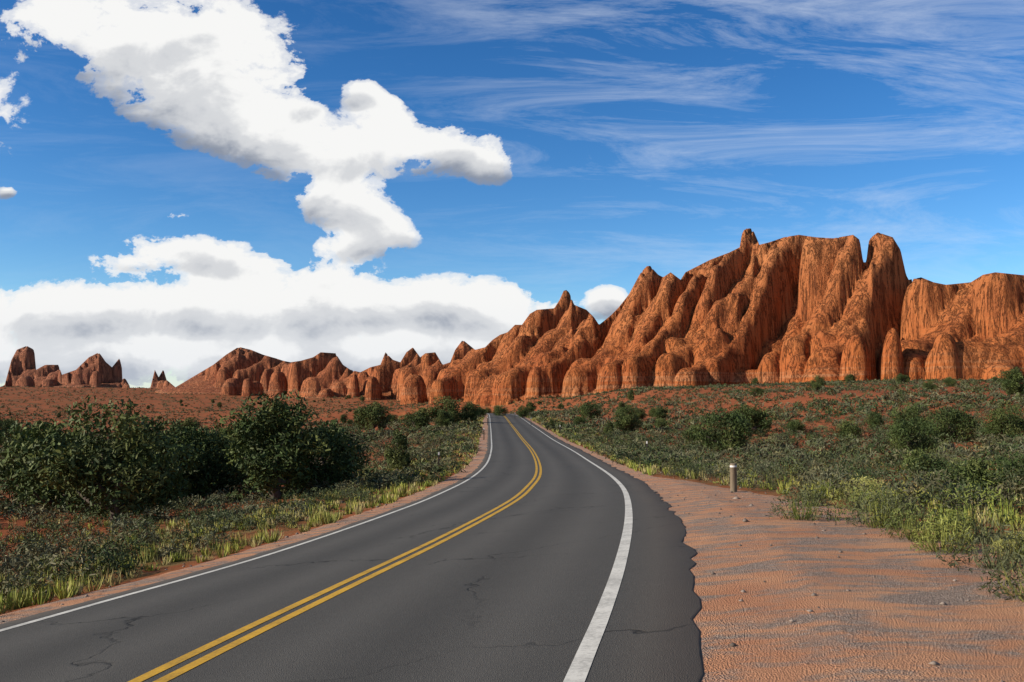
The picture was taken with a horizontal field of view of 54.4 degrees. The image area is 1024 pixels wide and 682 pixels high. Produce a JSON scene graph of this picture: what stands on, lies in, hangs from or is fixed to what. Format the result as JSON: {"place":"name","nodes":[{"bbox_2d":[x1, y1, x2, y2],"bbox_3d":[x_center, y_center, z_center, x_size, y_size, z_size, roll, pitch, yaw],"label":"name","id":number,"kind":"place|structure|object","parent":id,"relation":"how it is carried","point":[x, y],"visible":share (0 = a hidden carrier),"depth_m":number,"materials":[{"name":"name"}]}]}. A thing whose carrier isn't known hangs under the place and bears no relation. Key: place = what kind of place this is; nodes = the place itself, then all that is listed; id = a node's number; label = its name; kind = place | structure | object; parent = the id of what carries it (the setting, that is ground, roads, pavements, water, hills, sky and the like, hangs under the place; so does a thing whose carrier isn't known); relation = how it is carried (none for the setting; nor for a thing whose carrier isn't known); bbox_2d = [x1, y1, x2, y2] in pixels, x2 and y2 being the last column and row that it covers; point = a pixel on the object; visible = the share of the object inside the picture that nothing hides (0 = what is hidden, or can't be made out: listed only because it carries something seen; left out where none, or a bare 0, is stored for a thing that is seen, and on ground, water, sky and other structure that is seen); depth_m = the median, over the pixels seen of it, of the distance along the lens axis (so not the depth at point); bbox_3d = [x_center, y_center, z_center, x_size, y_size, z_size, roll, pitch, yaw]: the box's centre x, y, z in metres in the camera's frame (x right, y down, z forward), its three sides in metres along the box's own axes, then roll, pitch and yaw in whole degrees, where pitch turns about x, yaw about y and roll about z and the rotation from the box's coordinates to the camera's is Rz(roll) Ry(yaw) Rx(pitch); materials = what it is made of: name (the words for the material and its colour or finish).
{"place":"outdoors","nodes":[
{"label":"outdoors","id":0,"kind":"place"},
{"bbox_2d":[0,413,703,681],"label":"road","id":1,"kind":"structure","parent":0,"point":[513,592],"depth_m":10.10,"materials":[{"name":"grey asphalt"}]},
{"bbox_2d":[0,413,491,631],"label":"white line","id":2,"kind":"object","parent":1,"relation":"on","point":[25,623],"visible":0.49,"depth_m":16.05,"materials":[{"name":"paint"}]},
{"bbox_2d":[128,416,537,681],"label":"yellow line","id":3,"kind":"object","parent":1,"relation":"on","point":[151,673],"visible":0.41,"depth_m":10.18,"materials":[{"name":"paint"}]},
{"bbox_2d":[153,416,541,681],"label":"yellow line","id":4,"kind":"object","parent":1,"relation":"on","point":[187,667],"visible":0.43,"depth_m":9.99,"materials":[{"name":"paint"}]},
{"bbox_2d":[520,417,632,681],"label":"white line","id":5,"kind":"object","parent":1,"relation":"on","point":[579,668],"visible":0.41,"depth_m":8.67,"materials":[{"name":"paint"}]},
{"bbox_2d":[0,381,1023,681],"bbox_3d":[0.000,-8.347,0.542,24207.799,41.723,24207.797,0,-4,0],"label":"ground","id":6,"kind":"structure","parent":0,"point":[886,617],"depth_m":9.91,"materials":[{"name":"soil"}]},
{"bbox_2d":[0,419,8,444],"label":"bush","id":7,"kind":"object","parent":6,"relation":"on","point":[2,426],"visible":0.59,"depth_m":94.63,"materials":[{"name":"green plant"}]},
{"bbox_2d":[1,417,19,432],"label":"bush","id":8,"kind":"object","parent":6,"relation":"on","point":[7,421],"visible":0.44,"depth_m":390.07,"materials":[{"name":"green plant"}]},
{"bbox_2d":[0,419,70,498],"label":"bush","id":9,"kind":"object","parent":6,"relation":"on","point":[3,477],"visible":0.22,"depth_m":49.56,"materials":[{"name":"green plant"}]},
{"bbox_2d":[0,415,125,512],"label":"bush","id":10,"kind":"object","parent":6,"relation":"on","point":[28,445],"visible":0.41,"depth_m":44.28,"materials":[{"name":"green plant"}]},
{"bbox_2d":[65,431,90,445],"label":"bush","id":11,"kind":"object","parent":6,"relation":"on","point":[82,436],"visible":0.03,"depth_m":110.25,"materials":[{"name":"green plant"}]},
{"bbox_2d":[27,394,194,523],"bbox_3d":[-14.604,4.412,36.454,5.395,4.903,4.899,-1,-4,15],"label":"bush","id":12,"kind":"object","parent":6,"relation":"on","point":[86,474],"visible":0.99,"depth_m":35.96,"materials":[{"name":"green plant"}]},
{"bbox_2d":[108,418,222,503],"bbox_3d":[-16.309,5.866,47.805,5.711,4.314,5.827,-1,-4,21],"label":"bush","id":13,"kind":"object","parent":6,"relation":"on","point":[193,484],"visible":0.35,"depth_m":47.36,"materials":[{"name":"green plant"}]},
{"bbox_2d":[169,423,181,433],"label":"bush","id":14,"kind":"object","parent":6,"relation":"on","point":[177,425],"visible":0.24,"depth_m":212.64,"materials":[{"name":"green plant"}]},
{"bbox_2d":[177,417,202,434],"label":"bush","id":15,"kind":"object","parent":6,"relation":"on","point":[187,422],"visible":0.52,"depth_m":310.13,"materials":[{"name":"green plant"}]},
{"bbox_2d":[166,423,247,499],"bbox_3d":[-15.343,6.049,49.725,4.701,4.030,4.268,1,-4,-9],"label":"bush","id":16,"kind":"object","parent":6,"relation":"on","point":[229,471],"visible":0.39,"depth_m":49.46,"materials":[{"name":"green plant"}]},
{"bbox_2d":[193,420,275,490],"bbox_3d":[-15.166,6.355,54.965,5.367,4.374,5.370,0,-4,7],"label":"bush","id":17,"kind":"object","parent":6,"relation":"on","point":[226,433],"visible":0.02,"depth_m":54.46,"materials":[{"name":"green plant"}]},
{"bbox_2d":[214,389,330,498],"bbox_3d":[-10.860,4.816,45.493,5.282,5.263,5.038,2,-4,-26],"label":"bush","id":18,"kind":"object","parent":6,"relation":"on","point":[283,452],"visible":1,"depth_m":44.82,"materials":[{"name":"green plant"}]},
{"bbox_2d":[271,420,374,493],"bbox_3d":[-9.201,5.633,47.927,5.286,3.700,5.393,1,-4,-19],"label":"bush","id":19,"kind":"object","parent":6,"relation":"on","point":[343,465],"visible":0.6,"depth_m":47.31,"materials":[{"name":"green plant"}]},
{"bbox_2d":[340,414,348,422],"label":"bush","id":20,"kind":"object","parent":6,"relation":"on","point":[343,418],"visible":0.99,"depth_m":452.84,"materials":[{"name":"green plant"}]},
{"bbox_2d":[352,401,391,430],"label":"bush","id":21,"kind":"object","parent":6,"relation":"on","point":[373,416],"visible":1,"depth_m":171.77,"materials":[{"name":"green plant"}]},
{"bbox_2d":[385,414,397,424],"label":"bush","id":22,"kind":"object","parent":6,"relation":"on","point":[394,417],"visible":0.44,"depth_m":238.98,"materials":[{"name":"green plant"}]},
{"bbox_2d":[384,429,412,470],"bbox_3d":[-7.264,7.058,64.104,1.773,2.848,1.912,-4,-5,44],"label":"juniper tree","id":23,"kind":"object","parent":6,"relation":"on","point":[397,457],"visible":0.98,"depth_m":63.79,"materials":[{"name":"green plant"}]},
{"bbox_2d":[396,406,433,428],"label":"bush","id":24,"kind":"object","parent":6,"relation":"on","point":[421,418],"visible":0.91,"depth_m":154.78,"materials":[{"name":"green plant"}]},
{"bbox_2d":[434,410,452,426],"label":"bush","id":25,"kind":"object","parent":6,"relation":"on","point":[444,415],"visible":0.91,"depth_m":142.22,"materials":[{"name":"green plant"}]},
{"bbox_2d":[425,395,464,424],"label":"bush","id":26,"kind":"object","parent":6,"relation":"on","point":[446,406],"visible":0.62,"depth_m":156.33,"materials":[{"name":"green plant"}]},
{"bbox_2d":[460,401,482,422],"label":"bush","id":27,"kind":"object","parent":6,"relation":"on","point":[472,413],"visible":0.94,"depth_m":157.47,"materials":[{"name":"green plant"}]},
{"bbox_2d":[477,406,486,416],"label":"bush","id":28,"kind":"object","parent":6,"relation":"on","point":[484,413],"visible":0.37,"depth_m":191.27,"materials":[{"name":"green plant"}]},
{"bbox_2d":[493,405,508,415],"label":"bush","id":29,"kind":"object","parent":6,"relation":"on","point":[498,410],"visible":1,"depth_m":214.96,"materials":[{"name":"green plant"}]},
{"bbox_2d":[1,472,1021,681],"bbox_3d":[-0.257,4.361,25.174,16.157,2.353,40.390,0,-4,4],"label":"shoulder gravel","id":30,"kind":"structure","parent":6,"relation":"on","point":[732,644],"depth_m":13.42,"materials":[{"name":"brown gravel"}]},
{"bbox_2d":[0,377,1023,604],"bbox_3d":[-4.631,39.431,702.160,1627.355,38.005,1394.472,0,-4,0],"label":"scrub shrubs","id":31,"kind":"object","parent":6,"relation":"on","point":[774,456],"visible":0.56,"depth_m":44.90,"materials":[{"name":"green plant"}]},
{"bbox_2d":[0,416,1023,613],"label":"verge grass","id":32,"kind":"structure","parent":6,"relation":"on","point":[70,590],"depth_m":19.72,"materials":[{"name":"green plant"}]},
{"bbox_2d":[2,228,1023,407],"bbox_3d":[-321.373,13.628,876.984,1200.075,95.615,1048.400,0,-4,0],"label":"rock fins","id":33,"kind":"object","parent":6,"relation":"on","point":[797,308],"visible":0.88,"depth_m":468.37,"materials":[{"name":"stone"}]},
{"bbox_2d":[517,405,528,417],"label":"bush","id":34,"kind":"object","parent":6,"relation":"on","point":[522,410],"visible":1,"depth_m":203.87,"materials":[{"name":"green plant"}]},
{"bbox_2d":[526,401,536,412],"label":"bush","id":35,"kind":"object","parent":6,"relation":"on","point":[531,406],"visible":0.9,"depth_m":277.01,"materials":[{"name":"green plant"}]},
{"bbox_2d":[548,419,553,426],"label":"bush","id":36,"kind":"object","parent":6,"relation":"on","point":[551,422],"visible":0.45,"depth_m":139.63,"materials":[{"name":"green plant"}]},
{"bbox_2d":[573,416,586,425],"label":"bush","id":37,"kind":"object","parent":6,"relation":"on","point":[581,419],"visible":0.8,"depth_m":148.49,"materials":[{"name":"green plant"}]},
{"bbox_2d":[578,401,601,418],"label":"bush","id":38,"kind":"object","parent":6,"relation":"on","point":[585,408],"visible":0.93,"depth_m":181.24,"materials":[{"name":"green plant"}]},
{"bbox_2d":[603,420,613,433],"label":"bush","id":39,"kind":"object","parent":6,"relation":"on","point":[609,426],"visible":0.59,"depth_m":112.24,"materials":[{"name":"green plant"}]},
{"bbox_2d":[616,401,627,411],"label":"bush","id":40,"kind":"object","parent":6,"relation":"on","point":[620,404],"visible":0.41,"depth_m":197.99,"materials":[{"name":"green plant"}]},
{"bbox_2d":[612,404,642,433],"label":"bush","id":41,"kind":"object","parent":6,"relation":"on","point":[625,422],"visible":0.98,"depth_m":116.32,"materials":[{"name":"green plant"}]},
{"bbox_2d":[627,389,633,400],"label":"juniper tree","id":42,"kind":"object","parent":6,"relation":"on","point":[630,396],"visible":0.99,"depth_m":277.85,"materials":[{"name":"green plant"}]},
{"bbox_2d":[634,408,647,418],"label":"bush","id":43,"kind":"object","parent":6,"relation":"on","point":[641,413],"visible":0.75,"depth_m":163.08,"materials":[{"name":"green plant"}]},
{"bbox_2d":[648,407,663,416],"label":"bush","id":44,"kind":"object","parent":6,"relation":"on","point":[652,411],"visible":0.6,"depth_m":168.28,"materials":[{"name":"green plant"}]},
{"bbox_2d":[653,406,669,419],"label":"bush","id":45,"kind":"object","parent":6,"relation":"on","point":[659,414],"visible":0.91,"depth_m":149.41,"materials":[{"name":"green plant"}]},
{"bbox_2d":[653,419,672,427],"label":"bush","id":46,"kind":"object","parent":6,"relation":"on","point":[661,423],"visible":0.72,"depth_m":123.81,"materials":[{"name":"green plant"}]},
{"bbox_2d":[679,424,712,447],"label":"bush","id":47,"kind":"object","parent":6,"relation":"on","point":[689,435],"visible":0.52,"depth_m":77.75,"materials":[{"name":"green plant"}]},
{"bbox_2d":[692,407,753,452],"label":"bush","id":48,"kind":"object","parent":6,"relation":"on","point":[735,433],"visible":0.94,"depth_m":69.02,"materials":[{"name":"green plant"}]},
{"bbox_2d":[730,463,736,491],"bbox_3d":[5.630,3.545,25.298,0.175,0.870,0.175,0,-2,-17],"label":"wooden bollard","id":49,"kind":"object","parent":6,"relation":"on","point":[733,477],"visible":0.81,"depth_m":25.23,"materials":[{"name":"white"}]},
{"bbox_2d":[729,404,772,436],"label":"bush","id":50,"kind":"object","parent":6,"relation":"on","point":[758,421],"visible":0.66,"depth_m":95.30,"materials":[{"name":"green plant"}]},
{"bbox_2d":[751,377,758,383],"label":"bush","id":51,"kind":"object","parent":6,"relation":"on","point":[754,380],"visible":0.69,"depth_m":380.77,"materials":[{"name":"green plant"}]},
{"bbox_2d":[749,387,764,396],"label":"bush","id":52,"kind":"object","parent":6,"relation":"on","point":[757,391],"visible":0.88,"depth_m":196.47,"materials":[{"name":"green plant"}]},
{"bbox_2d":[786,419,806,432],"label":"bush","id":53,"kind":"object","parent":6,"relation":"on","point":[794,425],"visible":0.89,"depth_m":94.65,"materials":[{"name":"green plant"}]},
{"bbox_2d":[810,382,821,390],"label":"bush","id":54,"kind":"object","parent":6,"relation":"on","point":[816,385],"visible":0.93,"depth_m":201.52,"materials":[{"name":"green plant"}]},
{"bbox_2d":[810,374,825,385],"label":"bush","id":55,"kind":"object","parent":6,"relation":"on","point":[820,381],"visible":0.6,"depth_m":234.38,"materials":[{"name":"green plant"}]},
{"bbox_2d":[832,419,863,440],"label":"bush","id":56,"kind":"object","parent":6,"relation":"on","point":[847,428],"visible":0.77,"depth_m":78.67,"materials":[{"name":"green plant"}]},
{"bbox_2d":[844,374,855,381],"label":"bush","id":57,"kind":"object","parent":6,"relation":"on","point":[849,377],"visible":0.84,"depth_m":307.18,"materials":[{"name":"green plant"}]},
{"bbox_2d":[864,411,884,426],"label":"bush","id":58,"kind":"object","parent":6,"relation":"on","point":[876,419],"visible":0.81,"depth_m":93.82,"materials":[{"name":"green plant"}]},
{"bbox_2d":[894,373,909,382],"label":"bush","id":59,"kind":"object","parent":6,"relation":"on","point":[900,376],"visible":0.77,"depth_m":259.80,"materials":[{"name":"green plant"}]},
{"bbox_2d":[889,401,931,432],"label":"bush","id":60,"kind":"object","parent":6,"relation":"on","point":[907,414],"visible":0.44,"depth_m":74.43,"materials":[{"name":"green plant"}]},
{"bbox_2d":[885,417,941,452],"bbox_3d":[22.148,5.334,54.692,2.945,2.370,2.886,-1,-4,10],"label":"bush","id":61,"kind":"object","parent":6,"relation":"on","point":[900,434],"visible":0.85,"depth_m":54.33,"materials":[{"name":"green plant"}]},
{"bbox_2d":[922,380,935,391],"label":"bush","id":62,"kind":"object","parent":6,"relation":"on","point":[929,385],"visible":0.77,"depth_m":177.20,"materials":[{"name":"green plant"}]},
{"bbox_2d":[901,447,957,477],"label":"bush","id":63,"kind":"object","parent":6,"relation":"on","point":[914,458],"visible":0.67,"depth_m":30.18,"materials":[{"name":"green plant"}]},
{"bbox_2d":[942,377,957,386],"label":"bush","id":64,"kind":"object","parent":6,"relation":"on","point":[949,381],"visible":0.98,"depth_m":216.31,"materials":[{"name":"green plant"}]},
{"bbox_2d":[926,406,981,442],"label":"bush","id":65,"kind":"object","parent":6,"relation":"on","point":[959,423],"visible":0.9,"depth_m":69.66,"materials":[{"name":"green plant"}]},
{"bbox_2d":[920,454,998,502],"bbox_3d":[8.587,2.658,18.808,1.298,1.040,1.443,1,-4,-16],"label":"bush","id":66,"kind":"object","parent":6,"relation":"on","point":[972,470],"visible":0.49,"depth_m":18.56,"materials":[{"name":"green plant"}]},
{"bbox_2d":[976,451,1023,504],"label":"bush","id":67,"kind":"object","parent":6,"relation":"on","point":[1010,463],"visible":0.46,"depth_m":18.06,"materials":[{"name":"green plant"}]},
{"bbox_2d":[979,402,1023,441],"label":"bush","id":68,"kind":"object","parent":6,"relation":"on","point":[1014,425],"visible":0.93,"depth_m":67.70,"materials":[{"name":"green plant"}]},
{"bbox_2d":[996,367,1023,396],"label":"bush","id":69,"kind":"object","parent":6,"relation":"on","point":[1013,380],"visible":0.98,"depth_m":129.02,"materials":[{"name":"green plant"}]},
{"bbox_2d":[0,0,1023,387],"label":"sky","id":70,"kind":"structure","parent":0,"point":[185,185],"materials":[{"name":"blue"}]}
]}

